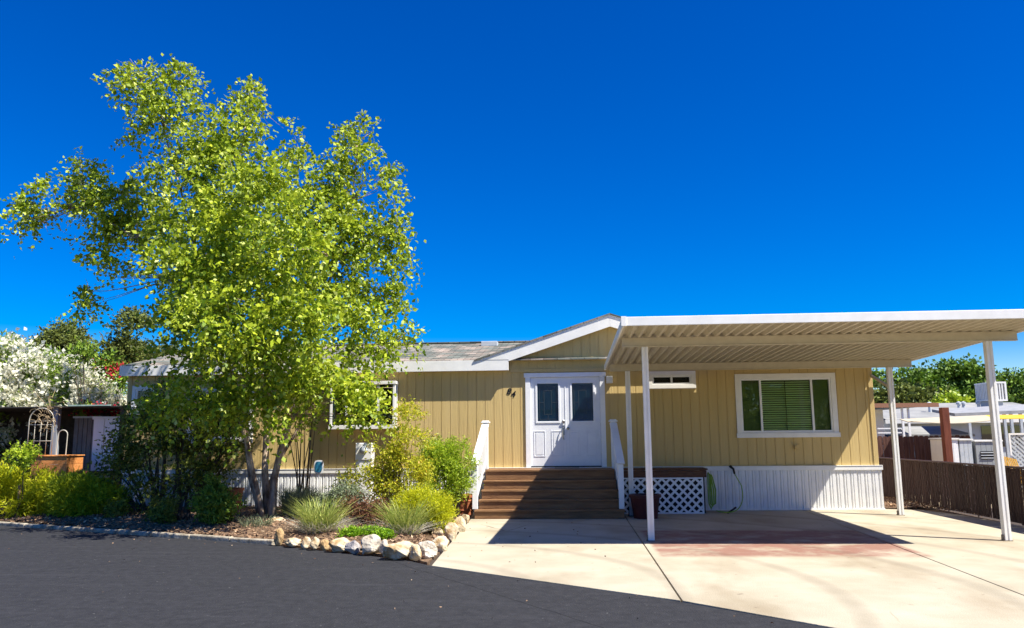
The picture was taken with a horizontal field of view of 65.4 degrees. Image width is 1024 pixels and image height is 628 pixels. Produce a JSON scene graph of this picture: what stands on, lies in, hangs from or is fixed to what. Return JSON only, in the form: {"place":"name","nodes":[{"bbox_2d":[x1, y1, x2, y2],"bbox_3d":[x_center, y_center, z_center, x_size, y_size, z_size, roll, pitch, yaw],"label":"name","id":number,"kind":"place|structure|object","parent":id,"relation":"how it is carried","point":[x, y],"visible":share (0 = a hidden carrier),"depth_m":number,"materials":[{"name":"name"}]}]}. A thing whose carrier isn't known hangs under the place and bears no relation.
{"place":"outdoors","nodes":[
{"label":"outdoors","id":0,"kind":"place"},
{"bbox_2d":[0,526,826,627],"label":"road","id":1,"kind":"structure","parent":0,"point":[51,578],"depth_m":8.68,"materials":[{"name":"grey asphalt"}]},
{"bbox_2d":[274,528,283,545],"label":"rock","id":2,"kind":"object","parent":1,"relation":"on","point":[279,537],"visible":1,"depth_m":12.57,"materials":[{"name":"beige stone"}]},
{"bbox_2d":[284,538,301,546],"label":"rock","id":3,"kind":"object","parent":1,"relation":"on","point":[291,542],"visible":1,"depth_m":12.34,"materials":[{"name":"stone"}]},
{"bbox_2d":[300,536,310,548],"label":"rock","id":4,"kind":"object","parent":1,"relation":"on","point":[305,543],"visible":0.95,"depth_m":12.14,"materials":[{"name":"stone"}]},
{"bbox_2d":[310,537,319,549],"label":"rock","id":5,"kind":"object","parent":1,"relation":"on","point":[314,542],"visible":1,"depth_m":12.01,"materials":[{"name":"stone"}]},
{"bbox_2d":[320,539,328,550],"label":"rock","id":6,"kind":"object","parent":1,"relation":"on","point":[324,545],"visible":0.96,"depth_m":12.00,"materials":[{"name":"beige stone"}]},
{"bbox_2d":[382,541,413,559],"bbox_3d":[-1.588,3.288,11.092,0.431,0.239,0.344,-1,-9,4],"label":"rock","id":7,"kind":"object","parent":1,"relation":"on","point":[398,550],"visible":0.91,"depth_m":10.98,"materials":[{"name":"stone"}]},
{"bbox_2d":[0,0,1023,398],"label":"sky","id":8,"kind":"structure","parent":0,"point":[568,163],"materials":[{"name":"blue"}]},
{"bbox_2d":[429,509,1023,627],"bbox_3d":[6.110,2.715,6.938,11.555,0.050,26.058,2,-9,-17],"label":"driveway","id":9,"kind":"structure","parent":0,"point":[887,568],"depth_m":10.52,"materials":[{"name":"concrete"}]},
{"bbox_2d":[472,419,624,518],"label":"porch steps","id":10,"kind":"structure","parent":9,"relation":"on","point":[564,493],"depth_m":16.67,"materials":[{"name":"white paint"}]},
{"bbox_2d":[628,493,660,518],"bbox_3d":[2.706,3.904,16.195,0.660,0.470,0.660,-1,-9,4],"label":"plant pot","id":11,"kind":"object","parent":9,"relation":"on","point":[639,504],"visible":0.81,"depth_m":15.99,"materials":[{"name":"plastic"}]},
{"bbox_2d":[623,467,707,513],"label":"side deck","id":12,"kind":"structure","parent":9,"relation":"on","point":[680,490],"depth_m":17.06,"materials":[{"name":"white paint"}]},
{"bbox_2d":[707,465,742,513],"bbox_3d":[4.679,3.776,17.199,0.934,0.994,0.464,6,-11,-38],"label":"garden hose","id":13,"kind":"object","parent":9,"relation":"on","point":[712,500],"visible":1,"depth_m":17.05,"materials":[{"name":"green rubber"}]},
{"bbox_2d":[604,309,1023,540],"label":"carport","id":14,"kind":"object","parent":9,"relation":"on","point":[888,341],"visible":1,"depth_m":12.92,"materials":[{"name":"paint"}]},
{"bbox_2d":[879,457,1023,525],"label":"slatted chain fence","id":15,"kind":"object","parent":9,"relation":"on","point":[979,496],"visible":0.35,"depth_m":16.61,"materials":[{"name":"brown wood"}]},
{"bbox_2d":[900,415,1000,423],"bbox_3d":[12.936,3.121,23.584,2.489,0.253,0.903,-1,-9,4],"label":"shade cloth","id":16,"kind":"object","parent":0,"point":[968,419],"visible":0.84,"depth_m":23.62,"materials":[{"name":"white fabric"}]},
{"bbox_2d":[986,415,1023,418],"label":"shade cloth","id":17,"kind":"object","parent":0,"point":[1011,416],"visible":0.81,"depth_m":23.57,"materials":[{"name":"yellow fabric"}]},
{"bbox_3d":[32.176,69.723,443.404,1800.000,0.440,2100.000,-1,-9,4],"label":"ground","id":18,"kind":"structure","parent":0,"visible":0},
{"bbox_2d":[0,404,125,496],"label":"garden shelter","id":19,"kind":"object","parent":18,"relation":"on","point":[63,419],"visible":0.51,"depth_m":22.87,"materials":[{"name":"brown"}]},
{"bbox_2d":[85,416,119,477],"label":"white panel wall","id":20,"kind":"structure","parent":19,"relation":"attached to","point":[100,423],"depth_m":20.77,"materials":[{"name":"paint"}]},
{"bbox_2d":[0,327,127,467],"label":"oleander hedge","id":21,"kind":"object","parent":18,"relation":"on","point":[24,373],"visible":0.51,"depth_m":23.75,"materials":[{"name":"white plant"}]},
{"bbox_2d":[61,335,130,405],"bbox_3d":[-12.123,2.945,23.165,2.544,4.759,1.351,-1,-9,4],"label":"bougainvillea","id":22,"kind":"object","parent":18,"relation":"on","point":[104,361],"visible":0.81,"depth_m":23.35,"materials":[{"name":"green plant"}]},
{"bbox_2d":[24,303,180,382],"bbox_3d":[-20.242,3.730,39.440,8.443,8.510,3.906,-1,-9,4],"label":"oak tree","id":23,"kind":"object","parent":18,"relation":"on","point":[58,336],"visible":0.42,"depth_m":38.95,"materials":[{"name":"green plant"}]},
{"bbox_2d":[0,521,274,544],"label":"kerb","id":24,"kind":"structure","parent":18,"relation":"on","point":[176,535],"depth_m":14.04,"materials":[{"name":"concrete"}]},
{"bbox_2d":[0,499,469,564],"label":"planting bed","id":25,"kind":"object","parent":18,"relation":"on","point":[287,536],"visible":0.1,"depth_m":14.46,"materials":[{"name":"brown soil"}]},
{"bbox_2d":[1,440,43,517],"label":"sapling","id":26,"kind":"object","parent":25,"relation":"on","point":[20,452],"visible":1,"depth_m":16.82,"materials":[{"name":"green plant"}]},
{"bbox_2d":[0,459,64,518],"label":"golden juniper","id":27,"kind":"object","parent":25,"relation":"on","point":[32,501],"visible":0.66,"depth_m":16.98,"materials":[{"name":"yellow plant"}]},
{"bbox_2d":[30,455,84,480],"bbox_3d":[-11.296,4.084,19.738,0.985,1.165,0.700,-1,-9,4],"label":"raised planter","id":28,"kind":"object","parent":25,"relation":"on","point":[65,463],"visible":0.35,"depth_m":19.49,"materials":[{"name":"orange wood"}]},
{"bbox_2d":[27,408,53,454],"bbox_3d":[-11.753,2.927,19.877,0.664,1.173,0.023,-1,-9,4],"label":"arched trellis","id":29,"kind":"object","parent":28,"relation":"on","point":[40,430],"visible":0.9,"depth_m":19.88,"materials":[{"name":"white metal"}]},
{"bbox_2d":[26,391,63,431],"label":"dry vine","id":30,"kind":"object","parent":29,"relation":"on","point":[47,417],"visible":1,"depth_m":19.93,"materials":[{"name":"beige plant"}]},
{"bbox_2d":[56,430,67,454],"bbox_3d":[-11.204,3.194,19.847,0.284,0.626,0.023,-1,-9,4],"label":"wire hoop","id":31,"kind":"object","parent":28,"relation":"on","point":[66,441],"visible":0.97,"depth_m":19.84,"materials":[{"name":"beige metal"}]},
{"bbox_2d":[38,465,136,517],"bbox_3d":[-9.021,3.776,16.958,1.971,1.187,1.407,2,-9,-18],"label":"golden juniper","id":32,"kind":"object","parent":25,"relation":"on","point":[83,493],"visible":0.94,"depth_m":16.68,"materials":[{"name":"green plant"}]},
{"bbox_2d":[72,416,113,481],"bbox_3d":[-11.286,3.779,21.539,0.794,2.000,0.880,-1,-9,4],"label":"storage cabinet","id":33,"kind":"object","parent":25,"relation":"on","point":[83,435],"visible":0.29,"depth_m":21.22,"materials":[{"name":"grey metal"}]},
{"bbox_2d":[68,399,119,415],"bbox_3d":[-11.426,3.709,21.760,1.572,2.808,0.822,-4,-10,24],"label":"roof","id":34,"kind":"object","parent":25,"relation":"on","point":[87,412],"visible":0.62,"depth_m":21.85,"materials":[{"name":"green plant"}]},
{"bbox_2d":[98,492,162,518],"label":"shrub","id":35,"kind":"object","parent":25,"relation":"on","point":[114,509],"visible":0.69,"depth_m":16.16,"materials":[{"name":"green plant"}]},
{"bbox_2d":[142,493,191,523],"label":"shrub","id":36,"kind":"object","parent":25,"relation":"on","point":[166,510],"visible":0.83,"depth_m":15.20,"materials":[{"name":"green plant"}]},
{"bbox_2d":[86,375,262,513],"bbox_3d":[-7.184,2.824,17.111,3.899,3.101,1.854,-1,-9,4],"label":"evergreen shrub","id":37,"kind":"object","parent":25,"relation":"on","point":[203,463],"visible":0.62,"depth_m":16.98,"materials":[{"name":"green plant"}]},
{"bbox_2d":[0,53,430,516],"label":"birch tree","id":38,"kind":"object","parent":25,"relation":"on","point":[208,294],"visible":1,"depth_m":15.69,"materials":[{"name":"green plant"}]},
{"bbox_2d":[186,472,248,526],"bbox_3d":[-5.520,3.486,14.923,0.960,1.078,1.236,6,-11,-36],"label":"boxwood","id":39,"kind":"object","parent":25,"relation":"on","point":[213,504],"visible":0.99,"depth_m":14.79,"materials":[{"name":"green plant"}]},
{"bbox_2d":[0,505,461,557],"bbox_3d":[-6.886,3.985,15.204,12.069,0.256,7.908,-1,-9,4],"label":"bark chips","id":40,"kind":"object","parent":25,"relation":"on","point":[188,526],"visible":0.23,"depth_m":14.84,"materials":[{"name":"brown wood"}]},
{"bbox_2d":[227,487,243,510],"bbox_3d":[-6.182,4.077,17.371,0.640,0.550,0.640,-1,-9,4],"label":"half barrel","id":41,"kind":"object","parent":25,"relation":"on","point":[238,489],"visible":0.25,"depth_m":17.26,"materials":[{"name":"wood"}]},
{"bbox_2d":[233,513,277,527],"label":"lavender","id":42,"kind":"object","parent":25,"relation":"on","point":[256,522],"visible":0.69,"depth_m":14.26,"materials":[{"name":"green plant"}]},
{"bbox_2d":[269,517,286,520],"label":"rock","id":43,"kind":"object","parent":25,"relation":"on","point":[279,518],"visible":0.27,"depth_m":15.10,"materials":[{"name":"stone"}]},
{"bbox_2d":[272,485,328,514],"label":"lavender","id":44,"kind":"object","parent":25,"relation":"on","point":[292,495],"visible":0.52,"depth_m":16.13,"materials":[{"name":"green plant"}]},
{"bbox_2d":[275,375,329,492],"bbox_3d":[-4.652,2.789,17.328,1.375,3.156,1.214,-1,-9,4],"label":"crape myrtle","id":45,"kind":"object","parent":25,"relation":"on","point":[308,424],"visible":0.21,"depth_m":17.32,"materials":[{"name":"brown wood"}]},
{"bbox_2d":[314,460,323,492],"bbox_3d":[-4.346,3.848,17.878,0.220,1.122,0.035,-1,-9,4],"label":"garden plaque","id":46,"kind":"object","parent":25,"relation":"on","point":[318,467],"visible":0.94,"depth_m":17.93,"materials":[{"name":"blue paint"}]},
{"bbox_2d":[276,495,368,533],"bbox_3d":[-3.264,3.423,13.551,1.815,0.650,1.885,-1,-9,4],"label":"iris clump","id":47,"kind":"object","parent":25,"relation":"on","point":[318,520],"visible":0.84,"depth_m":13.40,"materials":[{"name":"green plant"}]},
{"bbox_2d":[328,537,350,551],"bbox_3d":[-2.550,3.443,11.871,0.348,0.224,0.289,4,-10,-27],"label":"rock","id":48,"kind":"object","parent":25,"relation":"on","point":[337,544],"visible":0.85,"depth_m":11.78,"materials":[{"name":"stone"}]},
{"bbox_2d":[311,478,371,521],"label":"sage bush","id":49,"kind":"object","parent":25,"relation":"on","point":[341,490],"visible":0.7,"depth_m":14.61,"materials":[{"name":"green plant"}]},
{"bbox_2d":[329,491,393,525],"bbox_3d":[-2.631,3.537,14.319,1.405,0.742,0.784,-1,-9,4],"label":"barberry","id":50,"kind":"object","parent":25,"relation":"on","point":[356,506],"visible":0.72,"depth_m":14.24,"materials":[{"name":"brown plant"}]},
{"bbox_2d":[355,443,374,510],"bbox_3d":[-3.194,3.562,17.228,0.360,1.530,0.330,-1,-9,4],"label":"meter pedestal","id":51,"kind":"object","parent":25,"relation":"on","point":[360,456],"visible":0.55,"depth_m":17.20,"materials":[{"name":"white paint"}]},
{"bbox_2d":[335,523,397,539],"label":"ground cover","id":52,"kind":"object","parent":25,"relation":"on","point":[365,530],"visible":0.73,"depth_m":12.80,"materials":[{"name":"green plant"}]},
{"bbox_2d":[360,534,380,554],"bbox_3d":[-2.041,3.336,11.517,0.318,0.297,0.261,-1,-9,4],"label":"rock","id":53,"kind":"object","parent":25,"relation":"on","point":[370,544],"visible":0.98,"depth_m":11.45,"materials":[{"name":"grey stone"}]},
{"bbox_2d":[323,394,440,512],"bbox_3d":[-2.464,2.792,15.318,2.236,2.507,1.194,-1,-9,4],"label":"nandina","id":54,"kind":"object","parent":25,"relation":"on","point":[385,480],"visible":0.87,"depth_m":15.14,"materials":[{"name":"yellow plant"}]},
{"bbox_2d":[378,539,387,553],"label":"rock","id":55,"kind":"object","parent":25,"relation":"on","point":[384,542],"visible":0.58,"depth_m":11.45,"materials":[{"name":"grey stone"}]},
{"bbox_2d":[356,497,444,535],"bbox_3d":[-1.764,3.357,13.155,1.732,0.632,1.863,-1,-9,4],"label":"iris clump","id":56,"kind":"object","parent":25,"relation":"on","point":[409,524],"visible":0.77,"depth_m":12.98,"materials":[{"name":"green plant"}]},
{"bbox_2d":[409,544,421,560],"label":"rock","id":57,"kind":"object","parent":25,"relation":"on","point":[415,553],"visible":1,"depth_m":10.93,"materials":[{"name":"stone"}]},
{"bbox_2d":[388,481,460,532],"bbox_3d":[-1.481,3.313,13.602,1.256,0.944,0.986,-1,-9,4],"label":"golden shrub","id":58,"kind":"object","parent":25,"relation":"on","point":[415,494],"visible":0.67,"depth_m":13.46,"materials":[{"name":"yellow plant"}]},
{"bbox_2d":[418,540,437,558],"bbox_3d":[-1.197,3.313,11.188,0.260,0.272,0.252,7,-11,-40],"label":"rock","id":59,"kind":"object","parent":25,"relation":"on","point":[429,549],"visible":0.73,"depth_m":11.10,"materials":[{"name":"beige stone"}]},
{"bbox_2d":[432,527,442,535],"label":"rock","id":60,"kind":"object","parent":25,"relation":"on","point":[436,531],"visible":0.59,"depth_m":13.20,"materials":[{"name":"stone"}]},
{"bbox_2d":[432,535,448,552],"bbox_3d":[-1.075,3.419,11.800,0.255,0.263,0.234,-4,-9,19],"label":"rock","id":61,"kind":"object","parent":25,"relation":"on","point":[441,543],"visible":0.77,"depth_m":11.73,"materials":[{"name":"stone"}]},
{"bbox_2d":[413,432,484,516],"bbox_3d":[-1.365,3.333,16.519,1.573,1.779,1.172,-1,-9,4],"label":"potted bush","id":62,"kind":"object","parent":25,"relation":"on","point":[454,471],"visible":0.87,"depth_m":16.38,"materials":[{"name":"green plant"}]},
{"bbox_2d":[444,522,458,542],"bbox_3d":[-0.985,3.551,12.933,0.229,0.336,0.204,-1,-9,4],"label":"rock","id":63,"kind":"object","parent":25,"relation":"on","point":[451,529],"visible":0.89,"depth_m":12.88,"materials":[{"name":"stone"}]},
{"bbox_2d":[453,516,465,533],"bbox_3d":[-0.940,3.750,14.157,0.263,0.327,0.227,-1,-9,4],"label":"rock","id":64,"kind":"object","parent":25,"relation":"on","point":[460,522],"visible":0.76,"depth_m":14.08,"materials":[{"name":"stone"}]},
{"bbox_2d":[462,514,469,522],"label":"rock","id":65,"kind":"object","parent":25,"relation":"on","point":[466,518],"visible":0.62,"depth_m":15.49,"materials":[{"name":"stone"}]},
{"bbox_2d":[459,494,473,514],"bbox_3d":[-1.028,4.050,16.951,0.510,0.420,0.510,-1,-9,4],"label":"terracotta pot","id":66,"kind":"object","parent":25,"relation":"on","point":[466,509],"visible":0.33,"depth_m":16.75,"materials":[{"name":"orange ceramic"}]},
{"bbox_2d":[344,540,360,553],"bbox_3d":[-2.333,3.426,11.703,0.228,0.211,0.207,-5,-10,28],"label":"rock","id":67,"kind":"object","parent":18,"relation":"on","point":[353,547],"visible":1,"depth_m":11.63,"materials":[{"name":"grey stone"}]},
{"bbox_2d":[119,313,884,510],"bbox_3d":[-0.258,2.825,22.049,17.580,4.435,8.075,-1,-9,4],"label":"manufactured home","id":68,"kind":"object","parent":18,"relation":"on","point":[790,439],"visible":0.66,"depth_m":18.14,"materials":[{"name":"beige paint"}]},
{"bbox_2d":[130,386,153,414],"bbox_3d":[-8.743,2.052,18.981,0.670,0.690,0.120,-1,-9,4],"label":"window","id":69,"kind":"structure","parent":68,"relation":"in","point":[135,390],"depth_m":19.00,"materials":[{"name":"grey glass"}]},
{"bbox_2d":[186,389,254,442],"bbox_3d":[-6.869,2.395,18.793,1.640,1.280,0.120,-1,-9,4],"label":"window","id":70,"kind":"structure","parent":68,"relation":"in","point":[188,432],"depth_m":18.75,"materials":[{"name":"white paint"}]},
{"bbox_2d":[328,381,398,428],"bbox_3d":[-3.430,2.111,18.439,1.560,1.090,0.288,-1,-9,4],"label":"window frame","id":71,"kind":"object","parent":68,"relation":"in","point":[395,384],"depth_m":18.32,"materials":[{"name":"white paint"}]},
{"bbox_2d":[530,377,565,465],"bbox_3d":[0.825,2.453,18.210,0.790,2.005,0.133,-1,-9,4],"label":"door","id":72,"kind":"structure","parent":68,"relation":"in","point":[548,445],"depth_m":18.23,"materials":[{"name":"white paint"}]},
{"bbox_2d":[565,377,601,465],"bbox_3d":[1.618,2.440,18.174,0.790,2.005,0.095,-1,-9,4],"label":"door","id":73,"kind":"structure","parent":68,"relation":"in","point":[582,394],"depth_m":18.17,"materials":[{"name":"white paint"}]},
{"bbox_2d":[649,371,695,388],"bbox_3d":[3.638,1.504,18.183,1.080,0.400,0.090,-1,-9,4],"label":"window","id":74,"kind":"structure","parent":68,"relation":"in","point":[652,374],"depth_m":18.14,"materials":[{"name":"white paint"}]},
{"bbox_2d":[734,373,840,437],"bbox_3d":[6.158,2.053,17.922,2.260,1.430,0.160,-1,-9,4],"label":"window","id":75,"kind":"structure","parent":68,"relation":"in","point":[748,395],"depth_m":17.96,"materials":[{"name":"green glass"}]},
{"bbox_2d":[872,368,894,387],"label":"oak tree","id":76,"kind":"object","parent":18,"relation":"on","point":[874,373],"visible":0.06,"depth_m":59.45,"materials":[{"name":"green plant"}]},
{"bbox_2d":[874,403,938,451],"bbox_3d":[13.340,4.822,29.960,2.109,2.634,7.560,-1,-9,4],"label":"pergola","id":77,"kind":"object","parent":18,"relation":"on","point":[879,409],"visible":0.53,"depth_m":26.48,"materials":[{"name":"paint"}]},
{"bbox_2d":[873,378,949,402],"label":"oak tree","id":78,"kind":"object","parent":18,"relation":"on","point":[906,392],"visible":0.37,"depth_m":47.56,"materials":[{"name":"green plant"}]},
{"bbox_2d":[877,360,948,394],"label":"oak tree","id":79,"kind":"object","parent":18,"relation":"on","point":[914,374],"visible":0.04,"depth_m":59.01,"materials":[{"name":"green plant"}]},
{"bbox_2d":[877,435,969,488],"bbox_3d":[12.280,4.424,23.826,2.840,1.580,0.088,-1,-9,4],"label":"board fence","id":80,"kind":"object","parent":18,"relation":"on","point":[908,446],"visible":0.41,"depth_m":23.88,"materials":[{"name":"brown wood"}]},
{"bbox_2d":[885,426,974,457],"bbox_3d":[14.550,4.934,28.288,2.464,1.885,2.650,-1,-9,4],"label":"car","id":81,"kind":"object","parent":18,"relation":"on","point":[923,431],"depth_m":27.59,"materials":[{"name":"white metal"}]},
{"bbox_2d":[884,496,999,521],"bbox_3d":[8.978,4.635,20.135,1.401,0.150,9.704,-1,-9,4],"label":"wood mulch","id":82,"kind":"object","parent":18,"relation":"on","point":[916,504],"visible":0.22,"depth_m":17.89,"materials":[{"name":"brown plant"}]},
{"bbox_2d":[928,438,959,486],"bbox_3d":[12.301,4.275,22.593,0.468,1.500,0.860,-1,-9,4],"label":"utility cabinet","id":83,"kind":"object","parent":18,"relation":"on","point":[936,449],"visible":0.21,"depth_m":22.52,"materials":[{"name":"beige metal"}]},
{"bbox_2d":[939,407,953,483],"bbox_3d":[11.176,3.554,20.442,0.180,2.295,0.180,-1,-9,4],"label":"wooden post","id":84,"kind":"object","parent":18,"relation":"on","point":[946,437],"visible":0.56,"depth_m":20.45,"materials":[{"name":"brown wood"}]},
{"bbox_2d":[929,388,974,402],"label":"roadside bush","id":85,"kind":"object","parent":18,"relation":"on","point":[952,397],"visible":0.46,"depth_m":42.34,"materials":[{"name":"green plant"}]},
{"bbox_2d":[883,401,1023,469],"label":"neighbour home","id":86,"kind":"object","parent":18,"relation":"on","point":[981,430],"visible":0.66,"depth_m":30.95,"materials":[{"name":"white paint"}]},
{"bbox_2d":[974,382,1007,406],"bbox_3d":[19.550,3.426,32.517,0.734,1.259,1.050,-1,-9,4],"label":"rooftop cooler","id":87,"kind":"object","parent":86,"relation":"on","point":[981,392],"visible":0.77,"depth_m":32.22,"materials":[{"name":"grey metal"}]},
{"bbox_2d":[981,425,1004,446],"bbox_3d":[18.553,4.700,30.686,0.900,0.800,0.040,-1,-9,4],"label":"window","id":88,"kind":"structure","parent":86,"relation":"in","point":[986,433],"depth_m":30.69,"materials":[{"name":"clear glass"}]},
{"bbox_2d":[1007,425,1023,445],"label":"window","id":89,"kind":"structure","parent":86,"relation":"in","point":[1016,427],"depth_m":30.65,"materials":[{"name":"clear glass"}]},
{"bbox_2d":[958,439,972,489],"bbox_3d":[12.707,4.278,22.563,0.393,1.478,0.860,-1,-9,4],"label":"utility cabinet","id":90,"kind":"object","parent":18,"relation":"on","point":[965,450],"visible":0.37,"depth_m":22.24,"materials":[{"name":"grey metal"}]},
{"bbox_2d":[923,352,1019,402],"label":"oak tree","id":91,"kind":"object","parent":18,"relation":"on","point":[963,376],"visible":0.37,"depth_m":59.15,"materials":[{"name":"green plant"}]},
{"bbox_2d":[932,404,1023,465],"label":"porch awning","id":92,"kind":"object","parent":18,"relation":"on","point":[1003,410],"visible":0.51,"depth_m":25.80,"materials":[{"name":"metal"}]},
{"bbox_2d":[971,440,1002,483],"bbox_3d":[13.314,4.286,22.518,0.760,1.436,0.860,-1,-9,4],"label":"utility cabinet","id":93,"kind":"object","parent":18,"relation":"on","point":[982,451],"visible":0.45,"depth_m":22.20,"materials":[{"name":"white metal"}]},
{"bbox_2d":[997,367,1023,403],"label":"oak tree","id":94,"kind":"object","parent":18,"relation":"on","point":[1016,380],"visible":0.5,"depth_m":70.89,"materials":[{"name":"green plant"}]},
{"bbox_2d":[1004,457,1021,482],"bbox_3d":[12.908,4.151,20.367,0.594,1.058,0.460,-1,-9,4],"label":"yellow bench","id":95,"kind":"object","parent":18,"relation":"on","point":[1012,461],"visible":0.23,"depth_m":20.59,"materials":[{"name":"paint"}]},
{"bbox_2d":[1008,433,1023,469],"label":"lattice screen","id":96,"kind":"object","parent":18,"relation":"on","point":[1011,446],"visible":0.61,"depth_m":24.13,"materials":[{"name":"white wood"}]}
]}

